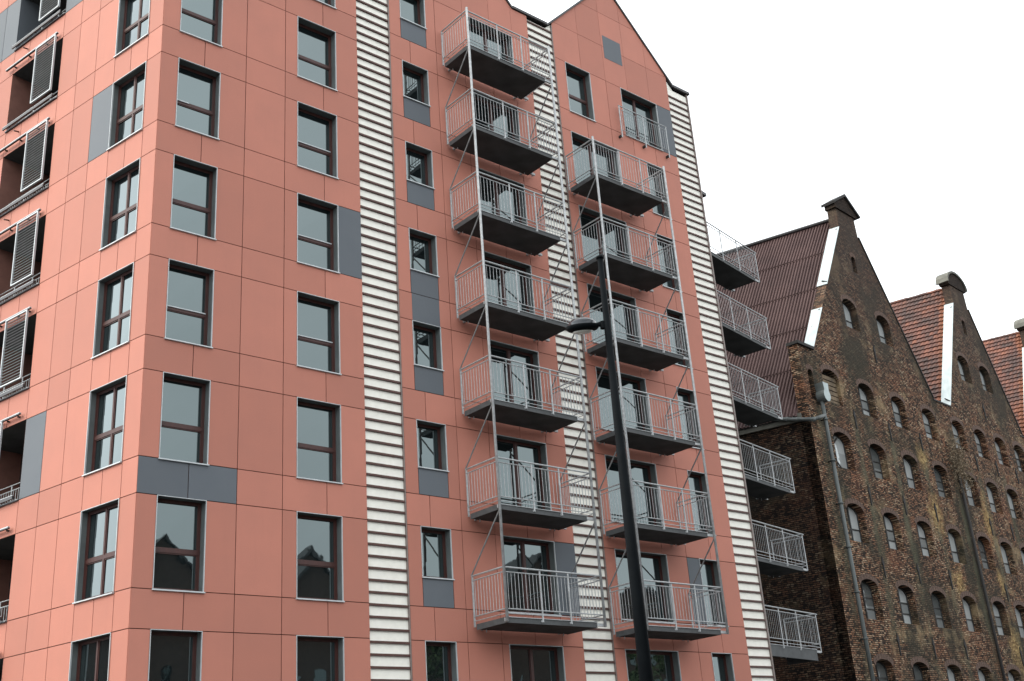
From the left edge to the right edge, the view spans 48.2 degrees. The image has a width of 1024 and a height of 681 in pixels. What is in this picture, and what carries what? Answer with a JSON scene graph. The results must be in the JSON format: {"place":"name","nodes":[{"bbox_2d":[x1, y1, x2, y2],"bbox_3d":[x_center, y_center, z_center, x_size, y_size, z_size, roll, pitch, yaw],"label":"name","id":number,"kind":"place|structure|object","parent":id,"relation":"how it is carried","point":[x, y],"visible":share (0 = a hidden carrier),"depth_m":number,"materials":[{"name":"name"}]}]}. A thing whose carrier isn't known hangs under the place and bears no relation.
{"place":"outdoors","nodes":[
{"label":"outdoors","id":0,"kind":"place"},
{"bbox_2d":[0,0,821,680],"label":"apartment building","id":1,"kind":"structure","parent":0,"point":[304,374],"depth_m":32.11,"materials":[{"name":"tile"}]},
{"bbox_2d":[68,632,111,680],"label":"window","id":2,"kind":"structure","parent":1,"relation":"in","point":[89,657],"depth_m":25.48,"materials":[{"name":"glass"}]},
{"bbox_2d":[72,498,119,603],"bbox_3d":[-9.350,4.845,26.216,1.515,2.163,0.450,-20,-27,33],"label":"window","id":3,"kind":"structure","parent":1,"relation":"in","point":[97,545],"depth_m":26.38,"materials":[{"name":"glass"}]},
{"bbox_2d":[82,375,126,476],"bbox_3d":[-9.558,2.076,27.354,1.515,2.163,0.450,-20,-27,33],"label":"window","id":4,"kind":"structure","parent":1,"relation":"in","point":[106,411],"depth_m":27.52,"materials":[{"name":"glass"}]},
{"bbox_2d":[91,262,133,359],"bbox_3d":[-9.766,-0.692,28.491,1.515,2.163,0.450,-20,-27,33],"label":"window","id":5,"kind":"structure","parent":1,"relation":"in","point":[114,291],"depth_m":28.67,"materials":[{"name":"glass"}]},
{"bbox_2d":[99,158,140,250],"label":"window","id":6,"kind":"structure","parent":1,"relation":"in","point":[120,209],"depth_m":29.82,"materials":[{"name":"glass"}]},
{"bbox_2d":[106,61,146,150],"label":"window","id":7,"kind":"structure","parent":1,"relation":"in","point":[128,92],"depth_m":30.96,"materials":[{"name":"glass"}]},
{"bbox_2d":[113,0,149,57],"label":"window","id":8,"kind":"structure","parent":1,"relation":"in","point":[133,15],"depth_m":32.05,"materials":[{"name":"glass"}]},
{"bbox_2d":[148,629,202,680],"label":"window","id":9,"kind":"structure","parent":1,"relation":"in","point":[174,655],"depth_m":25.35,"materials":[{"name":"glass"}]},
{"bbox_2d":[152,495,206,593],"bbox_3d":[-7.648,4.683,26.134,1.250,2.163,0.450,14,-29,-38],"label":"window","id":10,"kind":"structure","parent":1,"relation":"in","point":[180,523],"depth_m":26.28,"materials":[{"name":"glass"}]},
{"bbox_2d":[158,372,210,465],"bbox_3d":[-7.856,1.914,27.271,1.250,2.163,0.450,14,-29,-38],"label":"window","id":11,"kind":"structure","parent":1,"relation":"in","point":[185,401],"depth_m":27.43,"materials":[{"name":"glass"}]},
{"bbox_2d":[164,258,213,348],"bbox_3d":[-8.064,-0.854,28.409,1.250,2.163,0.450,14,-29,-38],"label":"window","id":12,"kind":"structure","parent":1,"relation":"in","point":[190,287],"depth_m":28.57,"materials":[{"name":"glass"}]},
{"bbox_2d":[170,154,217,240],"bbox_3d":[-8.273,-3.622,29.546,1.250,2.163,0.450,14,-29,-38],"label":"window","id":13,"kind":"structure","parent":1,"relation":"in","point":[194,183],"depth_m":29.72,"materials":[{"name":"glass"}]},
{"bbox_2d":[175,57,220,140],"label":"window","id":14,"kind":"structure","parent":1,"relation":"in","point":[198,86],"depth_m":30.87,"materials":[{"name":"glass"}]},
{"bbox_2d":[179,0,222,47],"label":"window","id":15,"kind":"structure","parent":1,"relation":"in","point":[200,19],"depth_m":31.91,"materials":[{"name":"glass"}]},
{"bbox_2d":[297,16,337,91],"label":"window","id":16,"kind":"structure","parent":1,"relation":"in","point":[316,43],"depth_m":34.28,"materials":[{"name":"glass"}]},
{"bbox_2d":[297,101,338,179],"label":"window","id":17,"kind":"structure","parent":1,"relation":"in","point":[317,151],"depth_m":33.13,"materials":[{"name":"glass"}]},
{"bbox_2d":[297,193,339,273],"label":"window","id":18,"kind":"structure","parent":1,"relation":"in","point":[317,219],"depth_m":31.99,"materials":[{"name":"glass"}]},
{"bbox_2d":[296,291,341,374],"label":"window","id":19,"kind":"structure","parent":1,"relation":"in","point":[318,318],"depth_m":30.85,"materials":[{"name":"glass"}]},
{"bbox_2d":[296,397,342,484],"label":"window","id":20,"kind":"structure","parent":1,"relation":"in","point":[319,447],"depth_m":29.70,"materials":[{"name":"glass"}]},
{"bbox_2d":[296,635,344,680],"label":"window","id":21,"kind":"structure","parent":1,"relation":"in","point":[318,658],"depth_m":27.63,"materials":[{"name":"glass"}]},
{"bbox_2d":[296,511,344,601],"bbox_3d":[-4.853,5.398,28.386,1.350,2.163,0.450,14,-29,-38],"label":"window","id":22,"kind":"structure","parent":1,"relation":"in","point":[319,537],"depth_m":28.55,"materials":[{"name":"glass"}]},
{"bbox_2d":[315,0,336,9],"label":"window","id":23,"kind":"structure","parent":1,"relation":"in","point":[330,3],"depth_m":35.22,"materials":[{"name":"glass"}]},
{"bbox_2d":[399,0,426,29],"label":"window","id":24,"kind":"structure","parent":1,"relation":"in","point":[411,11],"depth_m":37.78,"materials":[{"name":"glass"}]},
{"bbox_2d":[402,60,430,106],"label":"window","id":25,"kind":"structure","parent":1,"relation":"in","point":[415,79],"depth_m":36.65,"materials":[{"name":"glass"}]},
{"bbox_2d":[405,141,434,189],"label":"window","id":26,"kind":"structure","parent":1,"relation":"in","point":[419,161],"depth_m":35.51,"materials":[{"name":"glass"}]},
{"bbox_2d":[408,228,439,277],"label":"window","id":27,"kind":"structure","parent":1,"relation":"in","point":[422,245],"depth_m":34.37,"materials":[{"name":"glass"}]},
{"bbox_2d":[412,320,443,371],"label":"window","id":28,"kind":"structure","parent":1,"relation":"in","point":[427,341],"depth_m":33.22,"materials":[{"name":"glass"}]},
{"bbox_2d":[416,419,448,471],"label":"window","id":29,"kind":"structure","parent":1,"relation":"in","point":[431,436],"depth_m":32.08,"materials":[{"name":"glass"}]},
{"bbox_2d":[420,526,454,580],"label":"window","id":30,"kind":"structure","parent":1,"relation":"in","point":[436,543],"depth_m":30.93,"materials":[{"name":"glass"}]},
{"bbox_2d":[425,640,458,680],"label":"window","id":31,"kind":"structure","parent":1,"relation":"in","point":[440,656],"depth_m":29.87,"materials":[{"name":"glass"}]},
{"bbox_2d":[468,16,513,63],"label":"balcony door","id":32,"kind":"structure","parent":1,"relation":"in","point":[473,25],"depth_m":39.92,"materials":[{"name":"glass"}]},
{"bbox_2d":[473,90,520,141],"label":"balcony door","id":33,"kind":"structure","parent":1,"relation":"in","point":[483,110],"depth_m":38.75,"materials":[{"name":"glass"}]},
{"bbox_2d":[478,168,527,224],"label":"balcony door","id":34,"kind":"structure","parent":1,"relation":"in","point":[494,191],"depth_m":37.57,"materials":[{"name":"glass"}]},
{"bbox_2d":[484,251,534,313],"bbox_3d":[-0.189,-1.554,36.060,2.020,2.163,0.450,14,-29,-38],"label":"balcony door","id":35,"kind":"structure","parent":1,"relation":"in","point":[491,257],"depth_m":36.40,"materials":[{"name":"glass"}]},
{"bbox_2d":[490,340,542,408],"bbox_3d":[0.019,1.214,34.922,2.020,2.163,0.450,14,-29,-38],"label":"balcony door","id":36,"kind":"structure","parent":1,"relation":"in","point":[499,349],"depth_m":35.23,"materials":[{"name":"glass"}]},
{"bbox_2d":[496,434,551,509],"bbox_3d":[0.227,3.983,33.784,2.020,2.163,0.450,14,-29,-38],"label":"balcony door","id":37,"kind":"structure","parent":1,"relation":"in","point":[507,447],"depth_m":34.06,"materials":[{"name":"glass"}]},
{"bbox_2d":[503,535,561,615],"bbox_3d":[0.436,6.751,32.647,2.020,2.163,0.450,14,-29,-38],"label":"balcony door","id":38,"kind":"structure","parent":1,"relation":"in","point":[518,551],"depth_m":32.90,"materials":[{"name":"glass"}]},
{"bbox_2d":[509,644,565,680],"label":"balcony door","id":39,"kind":"structure","parent":1,"relation":"in","point":[527,662],"depth_m":31.95,"materials":[{"name":"glass"}]},
{"bbox_2d":[565,62,595,122],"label":"window","id":40,"kind":"structure","parent":1,"relation":"in","point":[580,97],"depth_m":42.30,"materials":[{"name":"glass"}]},
{"bbox_2d":[571,131,620,183],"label":"balcony door","id":41,"kind":"structure","parent":1,"relation":"in","point":[578,140],"depth_m":41.47,"materials":[{"name":"glass"}]},
{"bbox_2d":[578,205,630,261],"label":"balcony door","id":42,"kind":"structure","parent":1,"relation":"in","point":[588,215],"depth_m":40.35,"materials":[{"name":"glass"}]},
{"bbox_2d":[587,283,640,343],"bbox_3d":[3.366,-0.644,38.924,2.370,2.163,0.450,14,-29,-38],"label":"balcony door","id":43,"kind":"structure","parent":1,"relation":"in","point":[594,299],"depth_m":39.39,"materials":[{"name":"glass"}]},
{"bbox_2d":[595,366,651,431],"bbox_3d":[3.574,2.124,37.786,2.370,2.163,0.450,14,-29,-38],"label":"balcony door","id":44,"kind":"structure","parent":1,"relation":"in","point":[628,381],"depth_m":38.22,"materials":[{"name":"glass"}]},
{"bbox_2d":[604,455,662,525],"bbox_3d":[3.782,4.892,36.649,2.370,2.163,0.450,14,-29,-38],"label":"balcony door","id":45,"kind":"structure","parent":1,"relation":"in","point":[641,471],"depth_m":37.07,"materials":[{"name":"glass"}]},
{"bbox_2d":[620,87,663,151],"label":"balcony door","id":46,"kind":"structure","parent":1,"relation":"in","point":[635,103],"depth_m":44.36,"materials":[{"name":"glass"}]},
{"bbox_2d":[614,549,674,622],"bbox_3d":[3.991,7.660,35.511,2.370,2.163,0.450,14,-29,-38],"label":"balcony door","id":47,"kind":"structure","parent":1,"relation":"in","point":[654,565],"depth_m":35.93,"materials":[{"name":"glass"}]},
{"bbox_2d":[625,649,681,680],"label":"balcony door","id":48,"kind":"structure","parent":1,"relation":"in","point":[665,664],"depth_m":35.05,"materials":[{"name":"glass"}]},
{"bbox_2d":[647,163,672,219],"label":"window","id":49,"kind":"structure","parent":1,"relation":"in","point":[659,209],"depth_m":43.45,"materials":[{"name":"glass"}]},
{"bbox_2d":[656,233,678,291],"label":"window","id":50,"kind":"structure","parent":1,"relation":"in","point":[671,284],"depth_m":42.32,"materials":[{"name":"glass"}]},
{"bbox_2d":[666,308,692,368],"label":"window","id":51,"kind":"structure","parent":1,"relation":"in","point":[669,312],"depth_m":41.20,"materials":[{"name":"glass"}]},
{"bbox_2d":[676,387,700,448],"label":"window","id":52,"kind":"structure","parent":1,"relation":"in","point":[685,395],"depth_m":40.07,"materials":[{"name":"glass"}]},
{"bbox_2d":[687,470,712,533],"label":"window","id":53,"kind":"structure","parent":1,"relation":"in","point":[696,480],"depth_m":38.92,"materials":[{"name":"glass"}]},
{"bbox_2d":[699,559,728,626],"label":"window","id":54,"kind":"structure","parent":1,"relation":"in","point":[709,570],"depth_m":37.76,"materials":[{"name":"glass"}]},
{"bbox_2d":[711,653,734,680],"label":"window","id":55,"kind":"structure","parent":1,"relation":"in","point":[723,668],"depth_m":36.82,"materials":[{"name":"glass"}]},
{"bbox_2d":[509,0,1023,339],"label":"sky","id":56,"kind":"structure","parent":0,"point":[911,111],"materials":[{"name":"white"}]},
{"label":"ground","id":57,"kind":"structure","parent":0,"visible":0},
{"bbox_2d":[566,255,653,680],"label":"street lamp","id":58,"kind":"object","parent":57,"relation":"on","point":[583,325],"visible":1,"depth_m":12.68,"materials":[{"name":"black metal"}]},
{"bbox_2d":[716,194,1002,680],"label":"brick granary","id":59,"kind":"structure","parent":57,"relation":"on","point":[886,586],"depth_m":53.24,"materials":[{"name":"brown brick"}]},
{"bbox_2d":[805,364,812,372],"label":"window","id":60,"kind":"structure","parent":59,"relation":"in","point":[808,366],"depth_m":51.63,"materials":[{"name":"brown brick"}]},
{"bbox_2d":[820,364,839,404],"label":"window","id":61,"kind":"structure","parent":59,"relation":"in","point":[826,378],"depth_m":52.94,"materials":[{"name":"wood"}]},
{"bbox_2d":[831,427,850,468],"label":"window","id":62,"kind":"structure","parent":59,"relation":"in","point":[839,445],"depth_m":51.96,"materials":[{"name":"grey glass"}]},
{"bbox_2d":[840,294,855,328],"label":"window","id":63,"kind":"structure","parent":59,"relation":"in","point":[848,320],"depth_m":57.08,"materials":[{"name":"grey glass"}]},
{"bbox_2d":[844,498,863,541],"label":"window","id":64,"kind":"structure","parent":59,"relation":"in","point":[855,531],"depth_m":50.69,"materials":[{"name":"grey glass"}]},
{"bbox_2d":[856,378,872,415],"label":"window","id":65,"kind":"structure","parent":59,"relation":"in","point":[862,395],"depth_m":55.33,"materials":[{"name":"grey glass"}]},
{"bbox_2d":[858,574,877,619],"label":"window","id":66,"kind":"structure","parent":59,"relation":"in","point":[867,595],"depth_m":49.41,"materials":[{"name":"grey glass"}]},
{"bbox_2d":[867,439,884,479],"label":"window","id":67,"kind":"structure","parent":59,"relation":"in","point":[875,459],"depth_m":54.17,"materials":[{"name":"grey glass"}]},
{"bbox_2d":[874,311,888,343],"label":"window","id":68,"kind":"structure","parent":59,"relation":"in","point":[880,328],"depth_m":59.41,"materials":[{"name":"grey glass"}]},
{"bbox_2d":[873,653,893,680],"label":"window","id":69,"kind":"structure","parent":59,"relation":"in","point":[881,671],"depth_m":48.25,"materials":[{"name":"grey glass"}]},
{"bbox_2d":[881,507,898,549],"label":"window","id":70,"kind":"structure","parent":59,"relation":"in","point":[888,524],"depth_m":52.90,"materials":[{"name":"grey glass"}]},
{"bbox_2d":[889,392,904,427],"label":"window","id":71,"kind":"structure","parent":59,"relation":"in","point":[896,413],"depth_m":57.55,"materials":[{"name":"grey glass"}]},
{"bbox_2d":[895,580,913,623],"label":"window","id":72,"kind":"structure","parent":59,"relation":"in","point":[903,601],"depth_m":51.63,"materials":[{"name":"grey glass"}]},
{"bbox_2d":[900,450,916,488],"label":"window","id":73,"kind":"structure","parent":59,"relation":"in","point":[907,466],"depth_m":56.40,"materials":[{"name":"clear glass"}]},
{"bbox_2d":[910,656,928,680],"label":"window","id":74,"kind":"structure","parent":59,"relation":"in","point":[917,672],"depth_m":50.47,"materials":[{"name":"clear glass"}]},
{"bbox_2d":[914,516,930,556],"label":"window","id":75,"kind":"structure","parent":59,"relation":"in","point":[921,532],"depth_m":55.13,"materials":[{"name":"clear glass"}]},
{"bbox_2d":[920,404,934,438],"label":"window","id":76,"kind":"structure","parent":59,"relation":"in","point":[925,419],"depth_m":59.80,"materials":[{"name":"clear glass"}]},
{"bbox_2d":[929,586,945,627],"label":"window","id":77,"kind":"structure","parent":59,"relation":"in","point":[935,601],"depth_m":53.87,"materials":[{"name":"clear glass"}]},
{"bbox_2d":[932,460,946,497],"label":"window","id":78,"kind":"structure","parent":59,"relation":"in","point":[939,482],"depth_m":58.63,"materials":[{"name":"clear glass"}]},
{"bbox_2d":[944,659,960,680],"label":"window","id":79,"kind":"structure","parent":59,"relation":"in","point":[950,673],"depth_m":52.70,"materials":[{"name":"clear glass"}]},
{"bbox_2d":[945,524,960,562],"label":"window","id":80,"kind":"structure","parent":59,"relation":"in","point":[952,542],"depth_m":57.37,"materials":[{"name":"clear glass"}]},
{"bbox_2d":[960,591,975,631],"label":"window","id":81,"kind":"structure","parent":59,"relation":"in","point":[967,611],"depth_m":56.10,"materials":[{"name":"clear glass"}]},
{"bbox_2d":[976,662,990,680],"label":"window","id":82,"kind":"structure","parent":59,"relation":"in","point":[981,676],"depth_m":54.93,"materials":[{"name":"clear glass"}]},
{"bbox_2d":[890,271,1023,680],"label":"brick granary","id":83,"kind":"structure","parent":57,"relation":"on","point":[943,336],"depth_m":64.04,"materials":[{"name":"brown brick"}]},
{"bbox_2d":[950,416,963,448],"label":"window","id":84,"kind":"structure","parent":83,"relation":"in","point":[955,431],"depth_m":62.20,"materials":[{"name":"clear glass"}]},
{"bbox_2d":[945,435,978,493],"bbox_3d":[23.479,6.431,59.811,0.659,3.221,2.922,-24,-29,39],"label":"dry creeper","id":85,"kind":"object","parent":83,"relation":"attached to","point":[962,454],"visible":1,"depth_m":59.85,"materials":[{"name":"brown plant"}]},
{"bbox_2d":[956,351,967,380],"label":"window","id":86,"kind":"structure","parent":83,"relation":"in","point":[958,353],"depth_m":65.77,"materials":[{"name":"clear glass"}]},
{"bbox_2d":[962,470,975,505],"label":"window","id":87,"kind":"structure","parent":83,"relation":"in","point":[969,494],"depth_m":60.97,"materials":[{"name":"grey glass"}]},
{"bbox_2d":[972,425,984,457],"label":"window","id":88,"kind":"structure","parent":83,"relation":"in","point":[974,427],"depth_m":64.04,"materials":[{"name":"grey glass"}]},
{"bbox_2d":[976,532,989,568],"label":"window","id":89,"kind":"structure","parent":83,"relation":"in","point":[981,546],"depth_m":59.74,"materials":[{"name":"grey glass"}]},
{"bbox_2d":[977,362,988,390],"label":"window","id":90,"kind":"structure","parent":83,"relation":"in","point":[979,364],"depth_m":67.69,"materials":[{"name":"grey glass"}]},
{"bbox_2d":[984,478,997,512],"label":"window","id":91,"kind":"structure","parent":83,"relation":"in","point":[991,499],"depth_m":62.87,"materials":[{"name":"grey glass"}]},
{"bbox_2d":[990,596,1004,634],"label":"window","id":92,"kind":"structure","parent":83,"relation":"in","point":[995,609],"depth_m":58.44,"materials":[{"name":"grey glass"}]},
{"bbox_2d":[993,433,1004,464],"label":"window","id":93,"kind":"structure","parent":83,"relation":"in","point":[995,435],"depth_m":65.86,"materials":[{"name":"grey glass"}]},
{"bbox_2d":[998,538,1011,573],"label":"window","id":94,"kind":"structure","parent":83,"relation":"in","point":[1005,559],"depth_m":61.62,"materials":[{"name":"grey glass"}]},
{"bbox_2d":[1005,485,1017,518],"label":"window","id":95,"kind":"structure","parent":83,"relation":"in","point":[1010,500],"depth_m":64.71,"materials":[{"name":"grey glass"}]},
{"bbox_2d":[1006,664,1020,680],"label":"window","id":96,"kind":"structure","parent":83,"relation":"in","point":[1011,666],"depth_m":57.27,"materials":[{"name":"brown glass"}]},
{"bbox_2d":[1012,441,1023,471],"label":"window","id":97,"kind":"structure","parent":83,"relation":"in","point":[1014,443],"depth_m":67.70,"materials":[{"name":"grey glass"}]},
{"bbox_2d":[1013,600,1023,637],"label":"window","id":98,"kind":"structure","parent":83,"relation":"in","point":[1018,614],"depth_m":60.33,"materials":[{"name":"grey glass"}]},
{"bbox_2d":[1019,543,1023,563],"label":"window","id":99,"kind":"structure","parent":83,"relation":"in","point":[1021,545],"depth_m":63.35,"materials":[{"name":"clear glass"}]},
{"bbox_2d":[982,318,1023,437],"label":"brick granary","id":100,"kind":"structure","parent":57,"relation":"on","point":[1005,353],"depth_m":75.11,"materials":[{"name":"brown brick"}]}
]}

